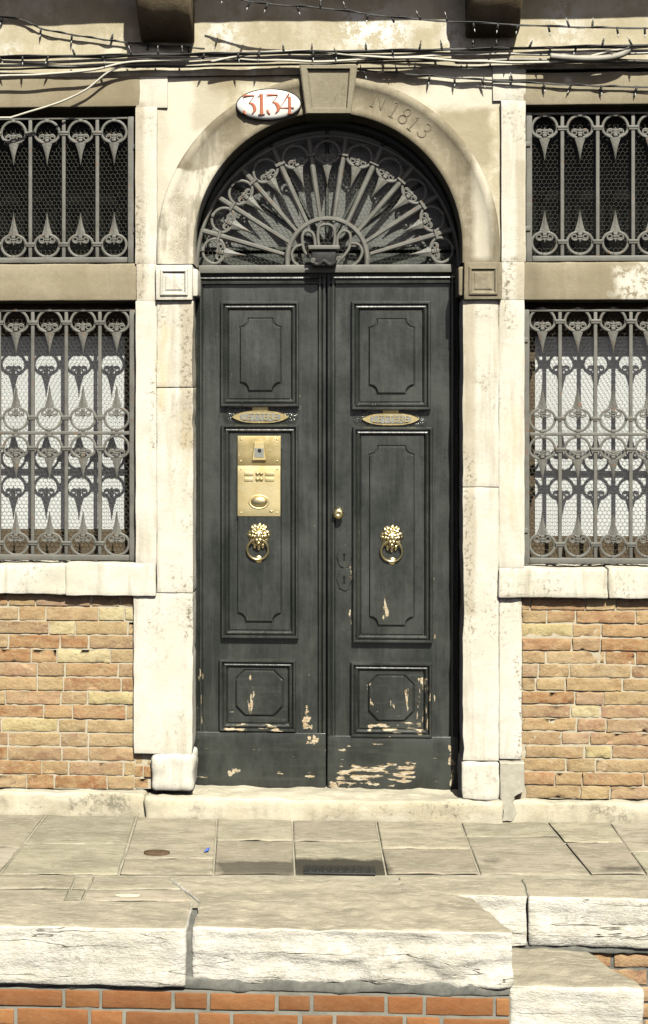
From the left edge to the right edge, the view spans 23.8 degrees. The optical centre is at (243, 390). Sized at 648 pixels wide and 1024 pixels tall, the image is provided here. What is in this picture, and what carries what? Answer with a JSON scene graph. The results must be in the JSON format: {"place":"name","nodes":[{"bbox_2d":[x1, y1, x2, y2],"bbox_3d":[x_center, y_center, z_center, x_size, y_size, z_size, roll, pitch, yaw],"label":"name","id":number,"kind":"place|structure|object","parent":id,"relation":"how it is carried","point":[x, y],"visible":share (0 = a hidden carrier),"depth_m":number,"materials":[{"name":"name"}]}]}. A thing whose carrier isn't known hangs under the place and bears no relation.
{"place":"outdoors","nodes":[
{"label":"outdoors","id":0,"kind":"place"},
{"bbox_2d":[115,893,139,896],"bbox_3d":[-0.510,2.213,6.734,0.110,0.011,0.030,0,0,3],"label":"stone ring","id":1,"kind":"object","parent":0,"point":[127,894],"visible":1,"depth_m":6.73,"materials":[{"name":"beige stone"}]},
{"bbox_2d":[0,815,647,907],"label":"pavement","id":2,"kind":"structure","parent":0,"point":[68,858],"depth_m":7.38,"materials":[{"name":"beige stone"}]},
{"bbox_2d":[144,850,169,855],"bbox_3d":[-0.415,2.213,7.353,0.126,0.012,0.066,0,0,3],"label":"manhole cover","id":3,"kind":"object","parent":2,"relation":"on","point":[156,852],"visible":1,"depth_m":7.34,"materials":[{"name":"metal"}]},
{"bbox_2d":[0,0,647,824],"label":"house facade","id":4,"kind":"structure","parent":2,"relation":"on","point":[96,686],"depth_m":8.01,"materials":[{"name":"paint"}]},
{"bbox_2d":[0,63,130,118],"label":"cable","id":5,"kind":"object","parent":4,"relation":"attached to","point":[77,94],"visible":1,"depth_m":8.01,"materials":[{"name":"plastic"}]},
{"bbox_2d":[0,116,134,263],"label":"window grille","id":6,"kind":"object","parent":4,"relation":"attached to","point":[30,133],"depth_m":8.11,"materials":[{"name":"grey metal"}]},
{"bbox_2d":[0,113,134,263],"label":"window","id":7,"kind":"structure","parent":4,"relation":"in","point":[24,148],"depth_m":8.41,"materials":[{"name":"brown wood"}]},
{"bbox_2d":[0,308,135,560],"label":"window grille","id":8,"kind":"object","parent":4,"relation":"attached to","point":[82,432],"depth_m":8.11,"materials":[{"name":"grey metal"}]},
{"bbox_2d":[0,304,135,554],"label":"window","id":9,"kind":"structure","parent":4,"relation":"in","point":[87,383],"depth_m":8.31,"materials":[{"name":"white wood"}]},
{"bbox_2d":[0,16,204,56],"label":"string light","id":10,"kind":"object","parent":4,"relation":"hanging from","point":[91,37],"visible":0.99,"depth_m":8.02,"materials":[{"name":"black plastic"}]},
{"bbox_2d":[195,275,325,787],"bbox_3d":[0.089,0.750,8.175,0.700,2.721,0.124,0,0,3],"label":"door leaf","id":11,"kind":"object","parent":4,"relation":"attached to","point":[260,427],"visible":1,"depth_m":8.17,"materials":[{"name":"green paint"}]},
{"bbox_2d":[219,658,295,731],"bbox_3d":[0.075,1.622,8.173,0.422,0.397,0.040,0,0,3],"label":"door panel","id":12,"kind":"structure","parent":11,"relation":"in","point":[258,692],"depth_m":8.17,"materials":[{"name":"paint"}]},
{"bbox_2d":[220,301,298,406],"bbox_3d":[0.087,-0.193,8.173,0.432,0.575,0.040,0,0,3],"label":"door panel","id":13,"kind":"structure","parent":11,"relation":"in","point":[260,339],"depth_m":8.17,"materials":[{"name":"paint"}]},
{"bbox_2d":[221,424,298,638],"bbox_3d":[0.087,0.750,8.173,0.425,1.151,0.040,0,0,3],"label":"door panel","id":14,"kind":"structure","parent":11,"relation":"in","point":[259,584],"depth_m":8.17,"materials":[{"name":"paint"}]},
{"bbox_2d":[236,88,301,119],"bbox_3d":[0.130,-1.483,7.958,0.341,0.164,0.028,-1,0,3],"label":"number plaque","id":15,"kind":"object","parent":4,"relation":"attached to","point":[268,104],"visible":1,"depth_m":7.95,"materials":[{"name":"white ceramic"}]},
{"bbox_2d":[1,46,634,59],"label":"cable","id":16,"kind":"object","parent":4,"relation":"attached to","point":[29,58],"visible":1,"depth_m":7.91,"materials":[{"name":"grey plastic"}]},
{"bbox_2d":[0,36,647,65],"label":"string light","id":17,"kind":"object","parent":4,"relation":"attached to","point":[22,56],"visible":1,"depth_m":7.90,"materials":[{"name":"black plastic"}]},
{"bbox_2d":[0,52,647,76],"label":"cable","id":18,"kind":"object","parent":4,"relation":"attached to","point":[294,60],"visible":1,"depth_m":7.93,"materials":[{"name":"grey plastic"}]},
{"bbox_2d":[0,49,647,63],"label":"cable","id":19,"kind":"object","parent":4,"relation":"attached to","point":[248,57],"visible":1,"depth_m":7.93,"materials":[{"name":"grey plastic"}]},
{"bbox_2d":[0,58,647,67],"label":"cable","id":20,"kind":"object","parent":4,"relation":"attached to","point":[241,61],"visible":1,"depth_m":7.96,"materials":[{"name":"black rubber"}]},
{"bbox_2d":[0,60,647,70],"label":"cable","id":21,"kind":"object","parent":4,"relation":"attached to","point":[249,65],"visible":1,"depth_m":7.96,"materials":[{"name":"grey plastic"}]},
{"bbox_2d":[195,134,460,273],"bbox_3d":[0.444,-0.989,8.145,1.406,0.736,0.048,0,0,3],"label":"fanlight grille","id":22,"kind":"object","parent":4,"relation":"attached to","point":[287,267],"visible":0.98,"depth_m":8.13,"materials":[{"name":"grey metal"}]},
{"bbox_2d":[308,245,341,266],"bbox_3d":[0.429,-0.706,8.086,0.176,0.108,0.095,0,0,3],"label":"lamp","id":23,"kind":"object","parent":22,"relation":"attached to","point":[324,256],"visible":1,"depth_m":8.05,"materials":[{"name":"grey paint"}]},
{"bbox_2d":[196,122,459,268],"bbox_3d":[0.448,-1.057,8.223,1.413,0.829,0.100,0,0,3],"label":"fanlight window","id":24,"kind":"structure","parent":4,"relation":"in","point":[303,129],"depth_m":8.23,"materials":[{"name":"black glass"}]},
{"bbox_2d":[327,275,457,789],"bbox_3d":[0.790,0.757,8.138,0.692,2.736,0.124,0,0,3],"label":"door leaf","id":25,"kind":"object","parent":4,"relation":"attached to","point":[392,532],"visible":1,"depth_m":8.13,"materials":[{"name":"green paint"}]},
{"bbox_2d":[351,301,430,409],"bbox_3d":[0.781,-0.183,8.136,0.432,0.589,0.040,0,0,3],"label":"door panel","id":26,"kind":"structure","parent":25,"relation":"in","point":[391,341],"depth_m":8.13,"materials":[{"name":"paint"}]},
{"bbox_2d":[351,661,431,737],"bbox_3d":[0.783,1.639,8.136,0.442,0.409,0.040,0,0,3],"label":"door panel","id":27,"kind":"structure","parent":25,"relation":"in","point":[390,697],"depth_m":8.13,"materials":[{"name":"paint"}]},
{"bbox_2d":[352,427,432,643],"bbox_3d":[0.789,0.766,8.136,0.435,1.156,0.040,0,0,3],"label":"door panel","id":28,"kind":"structure","parent":25,"relation":"in","point":[391,467],"depth_m":8.13,"materials":[{"name":"paint"}]},
{"bbox_2d":[211,46,647,63],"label":"cable","id":29,"kind":"object","parent":4,"relation":"attached to","point":[454,60],"visible":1,"depth_m":7.87,"materials":[{"name":"grey plastic"}]},
{"bbox_2d":[221,0,647,37],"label":"string light","id":30,"kind":"object","parent":4,"relation":"hanging from","point":[473,23],"visible":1,"depth_m":7.78,"materials":[{"name":"black plastic"}]},
{"bbox_2d":[357,64,647,94],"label":"string light","id":31,"kind":"object","parent":4,"relation":"attached to","point":[482,79],"visible":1,"depth_m":7.92,"materials":[{"name":"black plastic"}]},
{"bbox_2d":[524,307,647,563],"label":"window grille","id":32,"kind":"object","parent":4,"relation":"attached to","point":[578,461],"depth_m":7.97,"materials":[{"name":"grey metal"}]},
{"bbox_2d":[524,302,647,557],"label":"window","id":33,"kind":"structure","parent":4,"relation":"in","point":[610,371],"depth_m":8.16,"materials":[{"name":"white wood"}]},
{"bbox_2d":[525,112,647,261],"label":"window grille","id":34,"kind":"object","parent":4,"relation":"attached to","point":[579,229],"depth_m":7.97,"materials":[{"name":"grey metal"}]},
{"bbox_2d":[525,116,647,262],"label":"window","id":35,"kind":"structure","parent":4,"relation":"in","point":[642,188],"depth_m":8.26,"materials":[{"name":"metal"}]},
{"bbox_2d":[550,46,631,61],"bbox_3d":[1.772,-1.714,7.831,0.414,0.077,0.037,0,0,3],"label":"cable","id":36,"kind":"object","parent":4,"relation":"attached to","point":[595,58],"visible":1,"depth_m":7.82,"materials":[{"name":"white plastic"}]},
{"bbox_2d":[303,865,375,875],"bbox_3d":[0.443,2.214,7.094,0.331,0.015,0.118,0,0,3],"label":"drain grating","id":37,"kind":"object","parent":2,"relation":"on","point":[338,870],"visible":1,"depth_m":7.07,"materials":[{"name":"black metal"}]},
{"bbox_3d":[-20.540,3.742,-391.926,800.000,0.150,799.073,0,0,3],"label":"canal water","id":38,"kind":"structure","parent":0,"visible":0},
{"bbox_2d":[0,908,647,1023],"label":"quay wall","id":39,"kind":"structure","parent":38,"relation":"in","point":[218,1001],"depth_m":6.33,"materials":[{"name":"brick"}]},
{"bbox_2d":[0,899,192,987],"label":"kerb","id":40,"kind":"structure","parent":39,"relation":"on","point":[92,942],"depth_m":6.34,"materials":[{"name":"stone"}]},
{"bbox_2d":[170,878,513,989],"bbox_3d":[0.381,2.328,6.622,1.479,0.255,0.659,0,0,3],"label":"landing stone","id":41,"kind":"object","parent":39,"relation":"on","point":[265,930],"visible":0.96,"depth_m":6.33,"materials":[{"name":"beige stone"}]},
{"bbox_2d":[399,876,526,945],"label":"kerb","id":42,"kind":"structure","parent":39,"relation":"on","point":[502,901],"depth_m":6.75,"materials":[{"name":"stone"}]},
{"bbox_2d":[510,948,643,1023],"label":"boat step","id":43,"kind":"object","parent":39,"relation":"on","point":[555,986],"visible":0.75,"depth_m":6.29,"materials":[{"name":"stone"}]},
{"bbox_2d":[522,878,647,948],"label":"kerb","id":44,"kind":"structure","parent":39,"relation":"on","point":[589,913],"depth_m":6.71,"materials":[{"name":"stone"}]}
]}

